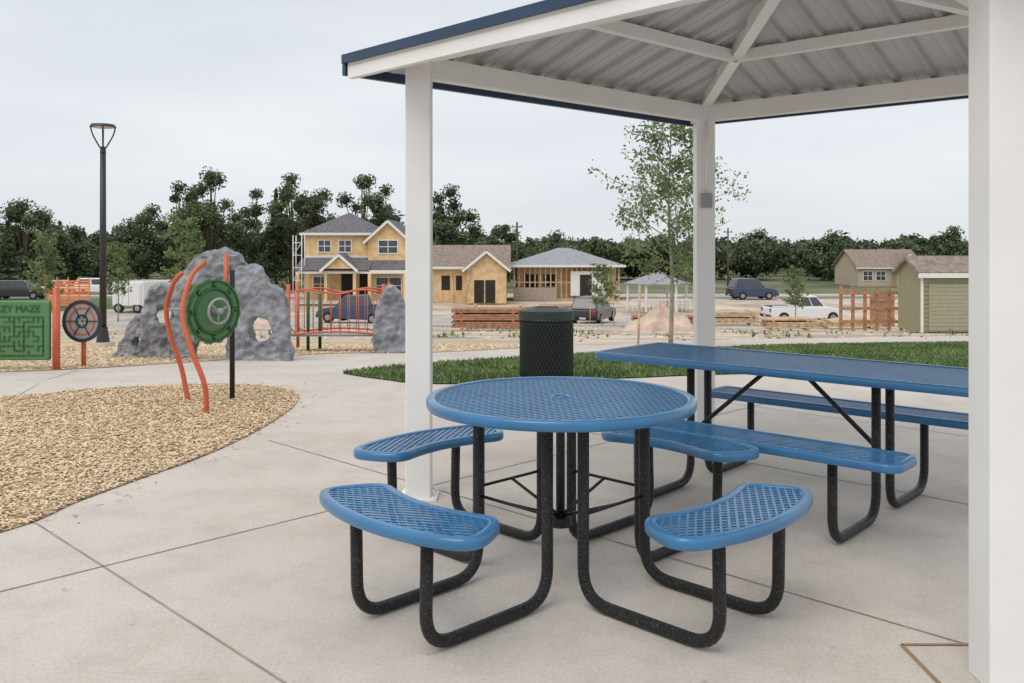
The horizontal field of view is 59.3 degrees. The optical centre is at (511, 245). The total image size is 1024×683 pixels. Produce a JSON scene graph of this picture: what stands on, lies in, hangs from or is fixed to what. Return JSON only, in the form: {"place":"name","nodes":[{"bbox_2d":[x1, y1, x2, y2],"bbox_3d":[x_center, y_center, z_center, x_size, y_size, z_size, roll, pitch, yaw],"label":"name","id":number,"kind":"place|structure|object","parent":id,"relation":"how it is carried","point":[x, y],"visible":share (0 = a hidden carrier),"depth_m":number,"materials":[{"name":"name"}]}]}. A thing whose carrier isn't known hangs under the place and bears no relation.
{"place":"outdoors","nodes":[
{"label":"outdoors","id":0,"kind":"place"},
{"bbox_2d":[0,299,132,310],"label":"verge grass","id":1,"kind":"structure","parent":0,"point":[94,301],"depth_m":75.13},
{"bbox_2d":[0,280,48,299],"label":"parked car","id":2,"kind":"object","parent":1,"relation":"on","point":[12,288],"visible":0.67,"depth_m":79.16,"materials":[{"name":"black paint"}]},
{"bbox_2d":[46,277,89,305],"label":"wooden fence","id":3,"kind":"object","parent":1,"relation":"on","point":[78,293],"visible":0.63,"depth_m":70.00,"materials":[{"name":"wood"}]},
{"bbox_2d":[294,258,371,270],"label":"porch roof","id":4,"kind":"structure","parent":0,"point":[314,264],"depth_m":73.17,"materials":[{"name":"grey"}]},
{"bbox_2d":[325,257,351,268],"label":"gable wall","id":5,"kind":"structure","parent":4,"relation":"on","point":[338,263],"depth_m":71.80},
{"bbox_2d":[294,300,378,303],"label":"porch slab","id":6,"kind":"structure","parent":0,"point":[324,302],"depth_m":71.90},
{"bbox_2d":[296,270,404,273],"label":"porch beam","id":7,"kind":"structure","parent":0,"point":[362,272],"depth_m":72.10,"materials":[{"name":"wood"}]},
{"bbox_2d":[10,296,897,298],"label":"street","id":8,"kind":"structure","parent":0,"point":[716,297],"depth_m":84.81,"materials":[{"name":"asphalt"}]},
{"bbox_2d":[19,269,897,293],"bbox_3d":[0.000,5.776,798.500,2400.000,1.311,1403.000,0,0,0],"label":"field","id":9,"kind":"structure","parent":0,"point":[814,285],"depth_m":128.91,"materials":[{"name":"green plant"}]},
{"bbox_2d":[0,197,74,279],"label":"deciduous tree","id":10,"kind":"object","parent":9,"relation":"on","point":[41,221],"visible":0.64,"depth_m":111.79,"materials":[{"name":"green plant"}]},
{"bbox_2d":[46,221,74,282],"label":"spruce tree","id":11,"kind":"object","parent":9,"relation":"on","point":[60,276],"visible":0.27,"depth_m":124.72,"materials":[{"name":"green plant"}]},
{"bbox_2d":[50,225,99,279],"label":"deciduous tree","id":12,"kind":"object","parent":9,"relation":"on","point":[80,247],"visible":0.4,"depth_m":129.54,"materials":[{"name":"green plant"}]},
{"bbox_2d":[78,230,111,277],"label":"deciduous tree","id":13,"kind":"object","parent":9,"relation":"on","point":[94,238],"visible":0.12,"depth_m":134.52,"materials":[{"name":"green plant"}]},
{"bbox_2d":[82,224,141,280],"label":"deciduous tree","id":14,"kind":"object","parent":9,"relation":"on","point":[93,269],"visible":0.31,"depth_m":123.81,"materials":[{"name":"green plant"}]},
{"bbox_2d":[106,203,185,279],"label":"deciduous tree","id":15,"kind":"object","parent":9,"relation":"on","point":[138,257],"visible":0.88,"depth_m":105.69,"materials":[{"name":"green plant"}]},
{"bbox_2d":[153,180,201,281],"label":"deciduous tree","id":16,"kind":"object","parent":9,"relation":"on","point":[176,197],"visible":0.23,"depth_m":117.64,"materials":[{"name":"green plant"}]},
{"bbox_2d":[164,166,256,254],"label":"deciduous tree","id":17,"kind":"object","parent":9,"relation":"on","point":[211,224],"visible":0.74,"depth_m":103.37,"materials":[{"name":"green plant"}]},
{"bbox_2d":[215,209,255,258],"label":"deciduous tree","id":18,"kind":"object","parent":9,"relation":"on","point":[235,216],"visible":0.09,"depth_m":127.51,"materials":[{"name":"green plant"}]},
{"bbox_2d":[230,188,288,272],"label":"deciduous tree","id":19,"kind":"object","parent":9,"relation":"on","point":[255,210],"visible":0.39,"depth_m":119.65,"materials":[{"name":"green plant"}]},
{"bbox_2d":[261,189,290,286],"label":"spruce tree","id":20,"kind":"object","parent":9,"relation":"on","point":[275,246],"visible":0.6,"depth_m":111.52,"materials":[{"name":"green plant"}]},
{"bbox_2d":[250,171,334,289],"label":"deciduous tree","id":21,"kind":"object","parent":9,"relation":"on","point":[303,205],"visible":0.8,"depth_m":110.64,"materials":[{"name":"green plant"}]},
{"bbox_2d":[294,188,339,237],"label":"deciduous tree","id":22,"kind":"object","parent":9,"relation":"on","point":[329,218],"visible":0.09,"depth_m":124.49,"materials":[{"name":"green plant"}]},
{"bbox_2d":[335,174,404,226],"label":"deciduous tree","id":23,"kind":"object","parent":9,"relation":"on","point":[373,199],"visible":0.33,"depth_m":117.05,"materials":[{"name":"green plant"}]},
{"bbox_2d":[369,183,395,225],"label":"deciduous tree","id":24,"kind":"object","parent":9,"relation":"on","point":[385,190],"visible":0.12,"depth_m":121.59,"materials":[{"name":"green plant"}]},
{"bbox_2d":[433,183,486,244],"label":"deciduous tree","id":25,"kind":"object","parent":9,"relation":"on","point":[448,229],"visible":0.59,"depth_m":124.48,"materials":[{"name":"green plant"}]},
{"bbox_2d":[1,226,957,279],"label":"distant tree line","id":26,"kind":"object","parent":9,"relation":"on","point":[720,255],"visible":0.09,"depth_m":151.16,"materials":[{"name":"green plant"}]},
{"bbox_2d":[476,223,530,282],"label":"deciduous tree","id":27,"kind":"object","parent":9,"relation":"on","point":[499,232],"visible":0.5,"depth_m":119.78,"materials":[{"name":"green plant"}]},
{"bbox_2d":[525,229,583,257],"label":"deciduous tree","id":28,"kind":"object","parent":9,"relation":"on","point":[543,245],"visible":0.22,"depth_m":134.33,"materials":[{"name":"green plant"}]},
{"bbox_2d":[576,236,624,278],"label":"deciduous tree","id":29,"kind":"object","parent":9,"relation":"on","point":[595,246],"visible":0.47,"depth_m":139.36,"materials":[{"name":"green plant"}]},
{"bbox_2d":[723,228,732,285],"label":"utility pole","id":30,"kind":"object","parent":9,"relation":"on","point":[727,232],"visible":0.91,"depth_m":99.92,"materials":[{"name":"wood"}]},
{"bbox_2d":[721,227,794,278],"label":"deciduous tree","id":31,"kind":"object","parent":9,"relation":"on","point":[754,251],"visible":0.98,"depth_m":149.32,"materials":[{"name":"green plant"}]},
{"bbox_2d":[789,229,863,280],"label":"deciduous tree","id":32,"kind":"object","parent":9,"relation":"on","point":[818,264],"visible":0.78,"depth_m":148.79,"materials":[{"name":"green plant"}]},
{"bbox_2d":[835,265,893,286],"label":"wall","id":33,"kind":"structure","parent":9,"relation":"on","point":[849,275],"depth_m":125.18,"materials":[{"name":"beige"}]},
{"bbox_2d":[835,252,854,266],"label":"gable wall","id":34,"kind":"structure","parent":33,"relation":"on","point":[844,260],"depth_m":130.07,"materials":[{"name":"beige"}]},
{"bbox_2d":[831,249,915,266],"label":"roof","id":35,"kind":"structure","parent":33,"relation":"on","point":[871,258],"depth_m":127.76,"materials":[{"name":"brown"}]},
{"bbox_2d":[884,236,912,248],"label":"deciduous tree","id":36,"kind":"object","parent":9,"relation":"on","point":[894,243],"visible":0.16,"depth_m":144.42,"materials":[{"name":"green plant"}]},
{"bbox_2d":[917,225,968,255],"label":"deciduous tree","id":37,"kind":"object","parent":9,"relation":"on","point":[945,243],"visible":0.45,"depth_m":139.68,"materials":[{"name":"green plant"}]},
{"bbox_2d":[51,314,897,325],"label":"dirt road","id":38,"kind":"structure","parent":0,"point":[443,320],"depth_m":60.02,"materials":[{"name":"soil"}]},
{"bbox_2d":[106,242,136,320],"bbox_3d":[-26.159,2.365,60.063,2.092,5.314,2.576,0,0,-39],"label":"young tree","id":39,"kind":"object","parent":38,"relation":"on","point":[112,267],"visible":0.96,"depth_m":59.90,"materials":[{"name":"green plant"}]},
{"bbox_2d":[316,294,375,323],"bbox_3d":[-9.760,3.975,56.996,5.160,1.750,2.009,0,0,22],"label":"suv","id":40,"kind":"object","parent":38,"relation":"on","point":[362,309],"visible":0.52,"depth_m":56.30,"materials":[{"name":"blue paint"}]},
{"bbox_2d":[571,296,615,322],"bbox_3d":[5.190,4.038,57.491,1.909,1.680,4.760,0,0,21],"label":"parked suv","id":41,"kind":"object","parent":38,"relation":"on","point":[580,306],"visible":0.77,"depth_m":55.59,"materials":[{"name":"black paint"}]},
{"bbox_2d":[587,263,622,324],"bbox_3d":[5.321,2.742,51.831,1.972,3.653,2.138,0,0,35],"label":"young tree","id":42,"kind":"object","parent":38,"relation":"on","point":[607,284],"visible":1,"depth_m":51.91,"materials":[{"name":"green plant"}]},
{"bbox_2d":[715,309,760,324],"bbox_3d":[12.559,4.156,52.590,3.701,0.822,1.220,0,0,0],"label":"lumber stack","id":43,"kind":"object","parent":38,"relation":"on","point":[746,316],"visible":0.6,"depth_m":52.00,"materials":[{"name":"wood"}]},
{"bbox_2d":[760,294,845,319],"bbox_3d":[19.066,4.088,58.999,5.160,1.750,2.009,0,0,-5],"label":"parked pickup truck","id":44,"kind":"object","parent":38,"relation":"on","point":[816,307],"visible":0.69,"depth_m":58.10,"materials":[{"name":"white paint"}]},
{"bbox_2d":[826,310,897,323],"bbox_3d":[22.652,4.349,56.151,8.328,1.230,3.967,0,0,0],"label":"dirt mound","id":45,"kind":"object","parent":38,"relation":"on","point":[858,316],"visible":0.19,"depth_m":55.68,"materials":[{"name":"soil"}]},
{"bbox_2d":[0,0,968,244],"label":"sky","id":46,"kind":"structure","parent":0,"point":[253,92],"materials":[{"name":"white"}]},
{"bbox_2d":[1,294,968,344],"bbox_3d":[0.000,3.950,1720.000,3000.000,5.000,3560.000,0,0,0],"label":"ground","id":47,"kind":"structure","parent":0,"point":[445,308],"depth_m":43.55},
{"bbox_2d":[0,220,22,279],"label":"spruce tree","id":48,"kind":"object","parent":47,"relation":"on","point":[9,267],"visible":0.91,"depth_m":94.61,"materials":[{"name":"green plant"}]},
{"bbox_2d":[21,226,66,300],"bbox_3d":[-25.966,1.666,49.995,2.303,5.578,2.457,0,0,-12],"label":"young tree","id":49,"kind":"object","parent":47,"relation":"on","point":[35,265],"visible":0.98,"depth_m":49.87,"materials":[{"name":"green plant"}]},
{"bbox_2d":[74,278,111,294],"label":"parked car","id":50,"kind":"object","parent":47,"relation":"on","point":[94,284],"visible":0.2,"depth_m":93.10,"materials":[{"name":"white paint"}]},
{"bbox_2d":[112,279,170,312],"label":"utility trailer","id":51,"kind":"object","parent":47,"relation":"on","point":[135,297],"visible":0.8,"depth_m":65.82,"materials":[{"name":"white paint"}]},
{"bbox_2d":[154,212,205,282],"bbox_3d":[-16.272,1.235,44.939,3.099,5.873,2.740,0,0,0],"label":"young tree","id":52,"kind":"object","parent":47,"relation":"on","point":[191,234],"visible":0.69,"depth_m":44.75,"materials":[{"name":"green plant"}]},
{"bbox_2d":[253,318,270,327],"bbox_3d":[-14.650,4.121,50.131,4.794,0.982,3.600,0,0,0],"label":"dirt mound","id":53,"kind":"object","parent":47,"relation":"on","point":[260,323],"visible":0.12,"depth_m":48.91,"materials":[{"name":"soil"}]},
{"bbox_2d":[293,235,304,304],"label":"scaffolding","id":54,"kind":"object","parent":47,"relation":"on","point":[296,242],"visible":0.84,"depth_m":72.01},
{"bbox_2d":[305,235,368,299],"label":"wall","id":55,"kind":"structure","parent":47,"relation":"on","point":[359,248],"depth_m":74.60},
{"bbox_2d":[301,213,377,232],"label":"roof","id":56,"kind":"structure","parent":55,"relation":"on","point":[349,223],"depth_m":75.61,"materials":[{"name":"grey"}]},
{"bbox_2d":[299,233,370,234],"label":"fascia","id":57,"kind":"structure","parent":56,"relation":"attached to","point":[334,233],"depth_m":74.16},
{"bbox_2d":[339,241,350,251],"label":"window glass","id":58,"kind":"object","parent":55,"relation":"in","point":[344,246],"visible":1,"depth_m":74.53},
{"bbox_2d":[341,274,352,298],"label":"front door","id":59,"kind":"structure","parent":55,"relation":"attached to","point":[346,282],"depth_m":74.50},
{"bbox_2d":[359,274,367,294],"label":"entry void","id":60,"kind":"object","parent":55,"relation":"attached to","point":[363,280],"visible":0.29,"depth_m":74.52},
{"bbox_2d":[368,239,404,299],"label":"wall bay","id":61,"kind":"object","parent":47,"relation":"on","point":[373,254],"depth_m":74.00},
{"bbox_2d":[365,260,404,269],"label":"bay skirt roof","id":62,"kind":"structure","parent":61,"relation":"attached to","point":[388,265],"depth_m":73.35,"materials":[{"name":"grey"}]},
{"bbox_2d":[370,223,404,238],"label":"gable wall","id":63,"kind":"structure","parent":61,"relation":"on","point":[387,231],"depth_m":74.00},
{"bbox_2d":[379,241,396,252],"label":"window glass","id":64,"kind":"object","parent":61,"relation":"in","point":[387,249],"visible":1,"depth_m":73.92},
{"bbox_2d":[376,278,400,293],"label":"window glass","id":65,"kind":"object","parent":61,"relation":"in","point":[393,281],"visible":0.5,"depth_m":73.92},
{"bbox_2d":[433,269,506,301],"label":"wall","id":66,"kind":"structure","parent":47,"relation":"on","point":[439,295],"depth_m":74.80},
{"bbox_2d":[441,276,449,289],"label":"window opening","id":67,"kind":"object","parent":66,"relation":"attached to","point":[445,282],"depth_m":74.77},
{"bbox_2d":[433,245,510,266],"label":"roof","id":68,"kind":"structure","parent":66,"relation":"on","point":[454,255],"depth_m":76.75,"materials":[{"name":"brown"}]},
{"bbox_2d":[451,307,520,329],"bbox_3d":[-1.207,3.549,44.090,3.504,1.012,1.220,0,0,0],"label":"lumber stack","id":69,"kind":"object","parent":47,"relation":"on","point":[485,317],"visible":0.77,"depth_m":43.50,"materials":[{"name":"wood"}]},
{"bbox_2d":[467,268,505,303],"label":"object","id":70,"kind":"structure","parent":47,"relation":"on","point":[498,275],"depth_m":72.80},
{"bbox_2d":[474,280,494,302],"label":"garage opening","id":71,"kind":"object","parent":70,"relation":"attached to","point":[479,291],"visible":1,"depth_m":72.77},
{"bbox_2d":[469,253,503,267],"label":"gable wall","id":72,"kind":"structure","parent":70,"relation":"on","point":[486,260],"depth_m":72.80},
{"bbox_2d":[468,304,529,308],"bbox_3d":[-0.707,3.691,47.590,3.461,1.184,1.220,0,0,0],"label":"lumber stack","id":73,"kind":"object","parent":47,"relation":"on","point":[520,306],"visible":0.09,"depth_m":47.18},
{"bbox_2d":[64,321,968,340],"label":"dirt clods","id":74,"kind":"object","parent":47,"relation":"on","point":[361,337],"visible":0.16,"depth_m":35.67,"materials":[{"name":"brown soil"}]},
{"bbox_2d":[514,288,556,299],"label":"stone base","id":75,"kind":"object","parent":47,"relation":"on","point":[535,293],"visible":1,"depth_m":77.10,"materials":[{"name":"brown stone"}]},
{"bbox_2d":[113,325,962,338],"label":"weeds","id":76,"kind":"object","parent":47,"relation":"on","point":[607,335],"visible":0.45,"depth_m":30.28,"materials":[{"name":"green plant"}]},
{"bbox_2d":[513,267,618,299],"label":"wall studs","id":77,"kind":"object","parent":47,"relation":"on","point":[550,282],"depth_m":77.30,"materials":[{"name":"wood"}]},
{"bbox_2d":[511,248,622,264],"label":"roof","id":78,"kind":"structure","parent":77,"relation":"on","point":[563,256],"depth_m":78.29,"materials":[{"name":"grey"}]},
{"bbox_2d":[511,265,625,266],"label":"fascia","id":79,"kind":"structure","parent":78,"relation":"attached to","point":[564,266],"depth_m":76.76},
{"bbox_2d":[571,271,605,295],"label":"house wrap","id":80,"kind":"object","parent":77,"relation":"attached to","point":[575,283],"visible":0.5,"depth_m":77.18,"materials":[{"name":"plastic"}]},
{"bbox_2d":[580,275,591,295],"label":"opening","id":81,"kind":"object","parent":80,"relation":"attached to","point":[585,288],"visible":0.86,"depth_m":77.12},
{"bbox_2d":[517,267,615,297],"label":"framing","id":82,"kind":"object","parent":47,"relation":"on","point":[558,278],"visible":0.21,"depth_m":78.20,"materials":[{"name":"wood"}]},
{"bbox_2d":[525,274,537,287],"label":"opening","id":83,"kind":"object","parent":82,"relation":"attached to","point":[527,280],"visible":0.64,"depth_m":78.10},
{"bbox_2d":[623,301,692,330],"bbox_3d":[7.197,3.448,43.979,3.553,1.605,3.111,0,0,0],"label":"dirt mound","id":84,"kind":"object","parent":47,"relation":"on","point":[656,318],"visible":0.88,"depth_m":43.27,"materials":[{"name":"soil"}]},
{"bbox_2d":[625,272,690,311],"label":"white gazebo","id":85,"kind":"object","parent":47,"relation":"on","point":[645,280],"visible":0.73,"depth_m":66.62,"materials":[{"name":"grey"}]},
{"bbox_2d":[725,278,778,299],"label":"off road vehicle","id":86,"kind":"object","parent":47,"relation":"on","point":[741,288],"visible":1,"depth_m":79.18,"materials":[{"name":"blue paint"}]},
{"bbox_2d":[758,317,819,329],"bbox_3d":[13.057,3.665,42.590,2.643,0.550,1.220,0,0,0],"label":"lumber stack","id":87,"kind":"object","parent":47,"relation":"on","point":[803,323],"visible":1,"depth_m":42.00,"materials":[{"name":"wood"}]},
{"bbox_2d":[781,265,808,316],"bbox_3d":[15.113,2.662,48.040,1.381,3.360,1.596,0,0,0],"label":"young tree","id":88,"kind":"object","parent":47,"relation":"on","point":[797,282],"visible":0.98,"depth_m":47.91,"materials":[{"name":"green plant"}]},
{"bbox_2d":[816,318,881,328],"bbox_3d":[17.378,4.012,46.590,3.207,0.430,1.220,0,0,0],"label":"lumber stack","id":89,"kind":"object","parent":47,"relation":"on","point":[825,323],"visible":0.48,"depth_m":46.00,"materials":[{"name":"wood"}]},
{"bbox_2d":[839,286,910,330],"bbox_3d":[16.602,2.838,41.040,3.320,2.050,0.160,0,0,0],"label":"wooden fence","id":90,"kind":"object","parent":47,"relation":"on","point":[865,308],"visible":0.73,"depth_m":41.00,"materials":[{"name":"brown wood"}]},
{"bbox_2d":[870,295,894,326],"bbox_3d":[19.426,3.358,47.171,1.500,1.750,0.070,0,0,-14],"label":"wooden fence","id":91,"kind":"object","parent":47,"relation":"on","point":[882,303],"visible":0.34,"depth_m":47.18,"materials":[{"name":"brown wood"}]},
{"bbox_2d":[891,256,968,332],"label":"garden shed","id":92,"kind":"structure","parent":47,"relation":"on","point":[933,294],"depth_m":36.98,"materials":[{"name":"green"}]},
{"bbox_2d":[929,284,968,330],"bbox_3d":[18.264,2.532,36.955,2.300,1.950,0.030,0,0,0],"label":"door","id":93,"kind":"structure","parent":92,"relation":"in","point":[929,284],"depth_m":36.94,"materials":[{"name":"beige"}]},
{"bbox_2d":[930,285,968,329],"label":"door panels","id":94,"kind":"structure","parent":92,"relation":"in","point":[931,301],"depth_m":36.93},
{"bbox_2d":[0,336,979,682],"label":"concrete plaza","id":95,"kind":"structure","parent":0,"point":[276,598],"depth_m":3.96,"materials":[{"name":"concrete"}]},
{"bbox_2d":[0,381,314,531],"bbox_3d":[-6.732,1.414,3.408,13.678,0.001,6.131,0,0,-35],"label":"mulch bed","id":96,"kind":"object","parent":95,"relation":"on","point":[95,453],"visible":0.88,"depth_m":6.72,"materials":[{"name":"wood"}]},
{"bbox_2d":[164,254,240,412],"bbox_3d":[-2.825,0.747,7.956,0.659,1.354,0.736,0,0,0],"label":"spinning play panel","id":97,"kind":"object","parent":96,"relation":"on","point":[209,310],"visible":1,"depth_m":8.02,"materials":[{"name":"orange paint"}]},
{"bbox_2d":[0,341,519,371],"bbox_3d":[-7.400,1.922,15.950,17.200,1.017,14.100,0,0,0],"label":"playground mulch","id":98,"kind":"object","parent":95,"relation":"on","point":[143,360],"visible":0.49,"depth_m":15.57,"materials":[{"name":"wood"}]},
{"bbox_2d":[0,288,59,369],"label":"maze panel","id":99,"kind":"object","parent":98,"relation":"on","point":[25,330],"visible":1,"depth_m":11.17,"materials":[{"name":"green plastic"}]},
{"bbox_2d":[62,300,102,366],"bbox_3d":[-5.500,1.126,11.562,0.500,0.870,0.137,0,0,0],"label":"play wheel panel","id":100,"kind":"object","parent":98,"relation":"on","point":[82,321],"visible":1,"depth_m":11.51,"materials":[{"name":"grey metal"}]},
{"bbox_2d":[89,123,116,346],"bbox_3d":[-8.180,-0.205,18.000,0.500,4.450,0.500,0,0,0],"label":"street lamp","id":101,"kind":"object","parent":98,"relation":"on","point":[102,339],"visible":0.98,"depth_m":17.95,"materials":[{"name":"metal"}]},
{"bbox_2d":[112,247,294,360],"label":"climbing rock wall","id":102,"kind":"structure","parent":98,"relation":"on","point":[260,295],"depth_m":13.49,"materials":[{"name":"stone"}]},
{"bbox_2d":[286,282,390,349],"bbox_3d":[-3.110,1.272,16.247,1.750,1.200,0.765,0,0,0],"label":"climbing frame","id":103,"kind":"object","parent":98,"relation":"on","point":[308,332],"visible":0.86,"depth_m":16.17,"materials":[{"name":"orange paint"}]},
{"bbox_2d":[371,284,404,352],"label":"climbing rock wall","id":104,"kind":"structure","parent":98,"relation":"on","point":[388,329],"depth_m":15.54,"materials":[{"name":"stone"}]},
{"bbox_2d":[0,338,966,682],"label":"concrete joints","id":105,"kind":"object","parent":95,"relation":"on","point":[434,488],"visible":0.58,"depth_m":3.95,"materials":[{"name":"concrete"}]},
{"bbox_2d":[519,306,573,376],"bbox_3d":[0.360,1.028,9.400,0.584,0.784,0.584,0,0,0],"label":"trash can","id":106,"kind":"object","parent":95,"relation":"on","point":[546,341],"visible":0.94,"depth_m":9.17,"materials":[{"name":"green metal"}]},
{"bbox_2d":[319,376,812,647],"bbox_3d":[0.210,1.032,3.900,1.923,0.771,1.923,0,0,0],"label":"round picnic table","id":107,"kind":"object","parent":95,"relation":"on","point":[609,409],"visible":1,"depth_m":3.53,"materials":[{"name":"blue metal"}]},
{"bbox_2d":[587,120,750,344],"bbox_3d":[3.368,-0.446,19.508,3.156,5.168,3.382,0,0,40],"label":"young tree","id":108,"kind":"object","parent":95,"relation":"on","point":[677,164],"visible":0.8,"depth_m":19.32,"materials":[{"name":"green plant"}]},
{"bbox_2d":[341,0,1023,682],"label":"picnic shelter","id":109,"kind":"object","parent":95,"relation":"on","point":[701,68],"visible":0.86,"depth_m":5.02,"materials":[{"name":"white paint"}]},
{"bbox_2d":[595,342,968,541],"bbox_3d":[1.614,1.032,5.015,2.374,0.771,1.564,0,0,42],"label":"picnic table","id":110,"kind":"object","parent":95,"relation":"on","point":[890,378],"visible":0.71,"depth_m":4.81,"materials":[{"name":"blue metal"}]},
{"bbox_2d":[900,643,968,682],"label":"footing joint","id":111,"kind":"object","parent":95,"relation":"on","point":[921,664],"visible":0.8,"depth_m":3.17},
{"bbox_2d":[343,340,968,382],"bbox_3d":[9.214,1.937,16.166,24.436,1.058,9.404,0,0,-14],"label":"lawn","id":112,"kind":"structure","parent":0,"point":[573,374],"depth_m":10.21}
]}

